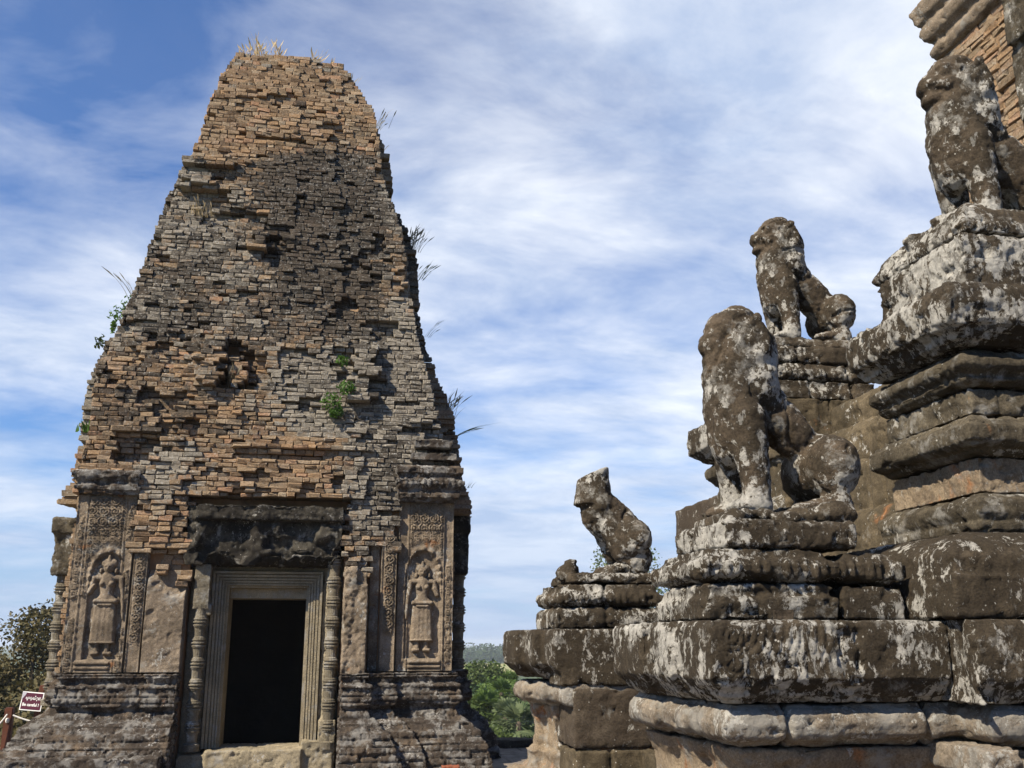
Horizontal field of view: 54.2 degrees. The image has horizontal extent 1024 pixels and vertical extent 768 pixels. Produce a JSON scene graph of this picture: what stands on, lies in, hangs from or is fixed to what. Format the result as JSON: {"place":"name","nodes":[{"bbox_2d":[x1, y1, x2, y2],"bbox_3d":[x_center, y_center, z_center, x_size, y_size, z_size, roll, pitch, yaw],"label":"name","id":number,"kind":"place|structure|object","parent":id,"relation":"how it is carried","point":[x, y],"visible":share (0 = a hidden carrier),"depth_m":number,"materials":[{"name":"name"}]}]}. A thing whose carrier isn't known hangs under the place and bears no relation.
{"place":"outdoors","nodes":[
{"label":"outdoors","id":0,"kind":"place"},
{"bbox_2d":[0,645,540,711],"bbox_3d":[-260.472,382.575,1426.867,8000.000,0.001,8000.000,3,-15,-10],"label":"ground","id":1,"kind":"structure","parent":0,"point":[18,657],"depth_m":897.67,"materials":[{"name":"green plant"}]},
{"bbox_2d":[0,660,36,732],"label":"broadleaf tree","id":2,"kind":"object","parent":1,"relation":"on","point":[3,711],"visible":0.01,"depth_m":28.56,"materials":[{"name":"green plant"}]},
{"bbox_2d":[0,669,48,744],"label":"broadleaf tree","id":3,"kind":"object","parent":1,"relation":"on","point":[27,714],"visible":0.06,"depth_m":25.07,"materials":[{"name":"green plant"}]},
{"bbox_2d":[0,598,53,731],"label":"broadleaf tree","id":4,"kind":"object","parent":1,"relation":"on","point":[37,645],"visible":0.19,"depth_m":29.46,"materials":[{"name":"green plant"}]},
{"bbox_2d":[463,643,503,663],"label":"forest","id":5,"kind":"object","parent":1,"relation":"on","point":[489,653],"visible":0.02,"depth_m":642.17,"materials":[{"name":"green plant"}]},
{"bbox_2d":[471,688,499,719],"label":"fan palm","id":6,"kind":"object","parent":1,"relation":"on","point":[483,696],"visible":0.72,"depth_m":49.37,"materials":[{"name":"green plant"}]},
{"bbox_2d":[468,696,502,730],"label":"valley tree","id":7,"kind":"object","parent":1,"relation":"on","point":[471,702],"visible":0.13,"depth_m":48.95,"materials":[{"name":"green plant"}]},
{"bbox_2d":[464,658,508,692],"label":"valley tree","id":8,"kind":"object","parent":1,"relation":"on","point":[476,676],"visible":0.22,"depth_m":75.94,"materials":[{"name":"green plant"}]},
{"bbox_2d":[467,681,520,718],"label":"valley tree","id":9,"kind":"object","parent":1,"relation":"on","point":[475,688],"depth_m":67.46,"materials":[{"name":"green plant"}]},
{"bbox_2d":[488,721,513,736],"bbox_3d":[-0.558,16.966,33.878,3.550,10.536,3.502,5,-15,-19],"label":"valley tree","id":10,"kind":"object","parent":1,"relation":"on","point":[496,732],"visible":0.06,"depth_m":35.05,"materials":[{"name":"green plant"}]},
{"bbox_2d":[471,676,532,737],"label":"valley tree","id":11,"kind":"object","parent":1,"relation":"on","point":[489,683],"visible":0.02,"depth_m":57.31,"materials":[{"name":"green plant"}]},
{"bbox_2d":[489,677,515,715],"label":"fan palm","id":12,"kind":"object","parent":1,"relation":"on","point":[499,684],"visible":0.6,"depth_m":55.36,"materials":[{"name":"green plant"}]},
{"bbox_2d":[490,695,525,734],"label":"fan palm","id":13,"kind":"object","parent":1,"relation":"on","point":[500,705],"visible":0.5,"depth_m":43.52,"materials":[{"name":"green plant"}]},
{"bbox_2d":[498,670,519,694],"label":"fan palm","id":14,"kind":"object","parent":1,"relation":"on","point":[511,674],"visible":0.29,"depth_m":59.30,"materials":[{"name":"green plant"}]},
{"bbox_2d":[494,700,534,737],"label":"valley tree","id":15,"kind":"object","parent":1,"relation":"on","point":[527,724],"visible":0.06,"depth_m":47.02,"materials":[{"name":"green plant"}]},
{"bbox_2d":[496,701,534,737],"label":"fan palm","id":16,"kind":"object","parent":1,"relation":"on","point":[517,712],"visible":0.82,"depth_m":41.70,"materials":[{"name":"green plant"}]},
{"bbox_2d":[508,687,529,737],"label":"fan palm","id":17,"kind":"object","parent":1,"relation":"on","point":[517,701],"visible":0.14,"depth_m":51.44,"materials":[{"name":"green plant"}]},
{"bbox_2d":[590,546,668,607],"bbox_3d":[3.919,13.649,33.373,4.620,17.092,4.102,3,-15,-10],"label":"slender tree","id":18,"kind":"object","parent":1,"relation":"on","point":[660,591],"visible":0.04,"depth_m":35.50,"materials":[{"name":"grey plant"}]},
{"bbox_2d":[28,664,513,676],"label":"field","id":19,"kind":"structure","parent":0,"point":[507,667],"depth_m":514.65,"materials":[{"name":"green plant"}]},
{"bbox_2d":[334,747,527,767],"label":"terrace floor","id":20,"kind":"structure","parent":0,"point":[513,755],"depth_m":14.44,"materials":[{"name":"grey stone"}]},
{"bbox_2d":[0,707,14,750],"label":"fence post","id":21,"kind":"object","parent":20,"relation":"on","point":[7,728],"visible":0.76,"depth_m":15.13,"materials":[{"name":"red paint"}]},
{"bbox_2d":[19,685,44,716],"bbox_3d":[-7.296,5.081,15.170,0.351,0.976,0.217,3,-15,-10],"label":"warning sign","id":22,"kind":"object","parent":20,"relation":"on","point":[30,701],"visible":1,"depth_m":15.18,"materials":[{"name":"red metal"}]},
{"bbox_2d":[0,52,501,767],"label":"brick tower","id":23,"kind":"structure","parent":20,"relation":"on","point":[262,562],"depth_m":13.91,"materials":[{"name":"brown brick"}]},
{"bbox_2d":[75,419,89,432],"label":"grass tuft","id":24,"kind":"object","parent":23,"relation":"on","point":[85,429],"visible":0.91,"depth_m":13.69,"materials":[{"name":"green plant"}]},
{"bbox_2d":[94,334,105,349],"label":"plant","id":25,"kind":"object","parent":23,"relation":"attached to","point":[100,340],"visible":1,"depth_m":14.22,"materials":[{"name":"green plant"}]},
{"bbox_2d":[103,267,132,297],"bbox_3d":[-5.753,-1.489,14.638,0.523,0.447,0.149,3,-15,-10],"label":"grass tuft","id":26,"kind":"object","parent":23,"relation":"on","point":[121,281],"visible":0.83,"depth_m":14.65,"materials":[{"name":"plant"}]},
{"bbox_2d":[106,295,131,333],"bbox_3d":[-5.595,-1.159,14.594,0.563,0.923,0.280,3,-15,-10],"label":"plant","id":27,"kind":"object","parent":23,"relation":"attached to","point":[113,325],"visible":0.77,"depth_m":14.49,"materials":[{"name":"green plant"}]},
{"bbox_2d":[190,197,215,217],"bbox_3d":[-4.738,-2.703,15.246,0.352,0.247,0.368,-8,-17,29],"label":"grass tuft","id":28,"kind":"object","parent":23,"relation":"on","point":[201,209],"visible":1,"depth_m":15.25,"materials":[{"name":"plant"}]},
{"bbox_2d":[226,362,241,387],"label":"grass tuft","id":29,"kind":"object","parent":23,"relation":"on","point":[230,382],"visible":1,"depth_m":14.09,"materials":[{"name":"plant"}]},
{"bbox_2d":[237,44,254,55],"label":"grass tuft","id":30,"kind":"object","parent":23,"relation":"on","point":[243,49],"visible":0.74,"depth_m":17.06,"materials":[{"name":"plant"}]},
{"bbox_2d":[245,33,275,55],"bbox_3d":[-4.305,-5.735,17.154,0.587,0.566,0.386,-3,-15,13],"label":"grass tuft","id":31,"kind":"object","parent":23,"relation":"on","point":[256,52],"visible":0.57,"depth_m":17.16,"materials":[{"name":"plant"}]},
{"bbox_2d":[267,38,286,55],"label":"grass tuft","id":32,"kind":"object","parent":23,"relation":"on","point":[275,51],"visible":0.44,"depth_m":17.26,"materials":[{"name":"plant"}]},
{"bbox_2d":[304,47,328,61],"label":"grass tuft","id":33,"kind":"object","parent":23,"relation":"on","point":[312,55],"visible":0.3,"depth_m":17.37,"materials":[{"name":"plant"}]},
{"bbox_2d":[320,380,355,419],"bbox_3d":[-2.458,0.213,14.111,0.505,0.578,0.262,3,-15,-10],"label":"plant","id":34,"kind":"object","parent":23,"relation":"attached to","point":[336,411],"visible":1,"depth_m":14.09,"materials":[{"name":"green plant"}]},
{"bbox_2d":[335,355,349,366],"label":"plant","id":35,"kind":"object","parent":23,"relation":"attached to","point":[341,358],"visible":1,"depth_m":14.42,"materials":[{"name":"green plant"}]},
{"bbox_2d":[376,108,396,129],"bbox_3d":[-2.383,-4.984,18.887,0.385,0.388,0.268,3,-15,-10],"label":"grass tuft","id":36,"kind":"object","parent":23,"relation":"on","point":[383,120],"visible":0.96,"depth_m":18.84,"materials":[{"name":"plant"}]},
{"bbox_2d":[410,224,433,251],"bbox_3d":[-1.696,-2.564,17.623,0.598,0.479,0.366,-3,-15,12],"label":"grass tuft","id":37,"kind":"object","parent":23,"relation":"on","point":[414,241],"visible":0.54,"depth_m":17.62,"materials":[{"name":"plant"}]},
{"bbox_2d":[417,264,440,279],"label":"grass tuft","id":38,"kind":"object","parent":23,"relation":"on","point":[427,266],"visible":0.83,"depth_m":17.36,"materials":[{"name":"plant"}]},
{"bbox_2d":[448,388,470,419],"bbox_3d":[-0.991,0.343,16.352,0.697,0.531,0.344,-2,-15,6],"label":"grass tuft","id":39,"kind":"object","parent":23,"relation":"on","point":[456,401],"visible":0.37,"depth_m":16.35,"materials":[{"name":"plant"}]},
{"bbox_2d":[458,424,486,435],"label":"grass tuft","id":40,"kind":"object","parent":23,"relation":"on","point":[471,429],"visible":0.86,"depth_m":16.25,"materials":[{"name":"plant"}]},
{"bbox_2d":[441,764,459,767],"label":"loose brick","id":41,"kind":"object","parent":20,"relation":"on","point":[450,766],"visible":1,"depth_m":12.32,"materials":[{"name":"orange brick"}]},
{"bbox_2d":[496,737,532,747],"bbox_3d":[0.115,5.720,15.954,1.064,0.147,0.419,3,-15,-10],"label":"kerb stone","id":42,"kind":"object","parent":20,"relation":"on","point":[507,742],"visible":0.5,"depth_m":15.78,"materials":[{"name":"stone"}]},
{"bbox_2d":[503,281,1023,767],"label":"stone stair","id":43,"kind":"object","parent":20,"relation":"on","point":[931,427],"visible":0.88,"depth_m":4.96,"materials":[{"name":"stone"}]},
{"bbox_2d":[535,559,663,628],"bbox_3d":[0.692,1.679,7.976,0.904,0.559,0.817,3,-15,-10],"label":"lion pedestal","id":44,"kind":"object","parent":43,"relation":"on","point":[610,596],"visible":0.85,"depth_m":7.64,"materials":[{"name":"stone"}]},
{"bbox_2d":[573,467,652,573],"bbox_3d":[0.804,1.124,8.167,0.602,0.892,0.646,3,-15,-10],"label":"lion statue","id":45,"kind":"object","parent":44,"relation":"on","point":[618,530],"visible":0.96,"depth_m":8.00,"materials":[{"name":"stone"}]},
{"bbox_2d":[650,501,905,621],"bbox_3d":[1.306,0.907,5.038,1.048,0.582,0.809,3,-15,-10],"label":"lion pedestal","id":46,"kind":"object","parent":43,"relation":"on","point":[742,564],"visible":0.96,"depth_m":4.72,"materials":[{"name":"stone"}]},
{"bbox_2d":[698,305,860,517],"bbox_3d":[1.398,0.170,5.334,0.802,1.220,0.592,3,-15,-10],"label":"lion statue","id":47,"kind":"object","parent":46,"relation":"on","point":[751,414],"visible":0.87,"depth_m":5.20,"materials":[{"name":"stone"}]},
{"bbox_2d":[773,610,793,619],"bbox_3d":[1.223,1.042,4.510,0.088,0.048,0.058,-1,-15,2],"label":"stone fragment","id":48,"kind":"object","parent":43,"relation":"on","point":[783,614],"visible":0.86,"depth_m":4.49,"materials":[{"name":"stone"}]},
{"bbox_2d":[775,336,873,400],"bbox_3d":[2.383,-0.050,8.271,1.019,0.578,0.870,3,-15,-10],"label":"lion pedestal","id":49,"kind":"object","parent":43,"relation":"on","point":[814,369],"visible":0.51,"depth_m":7.88,"materials":[{"name":"stone"}]},
{"bbox_2d":[749,217,855,340],"bbox_3d":[2.445,-0.843,8.503,0.831,1.217,0.586,3,-15,-10],"label":"lion statue","id":50,"kind":"object","parent":49,"relation":"on","point":[790,287],"visible":0.85,"depth_m":8.36,"materials":[{"name":"stone"}]},
{"bbox_2d":[872,203,1023,322],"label":"lion pedestal","id":51,"kind":"object","parent":43,"relation":"on","point":[966,242],"visible":0.62,"depth_m":5.49,"materials":[{"name":"stone"}]},
{"bbox_2d":[916,55,1023,213],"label":"lion statue","id":52,"kind":"object","parent":51,"relation":"on","point":[974,149],"visible":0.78,"depth_m":6.07,"materials":[{"name":"stone"}]},
{"bbox_2d":[0,0,941,645],"label":"sky","id":53,"kind":"structure","parent":0,"point":[591,181],"materials":[{"name":"blue"}]},
{"bbox_2d":[909,0,1023,203],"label":"central brick tower","id":54,"kind":"structure","parent":0,"point":[991,32],"depth_m":9.30,"materials":[{"name":"beige brick"}]},
{"bbox_2d":[1001,0,1023,122],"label":"false door stone","id":55,"kind":"structure","parent":54,"relation":"in","point":[1013,11],"depth_m":8.80,"materials":[{"name":"grey stone"}]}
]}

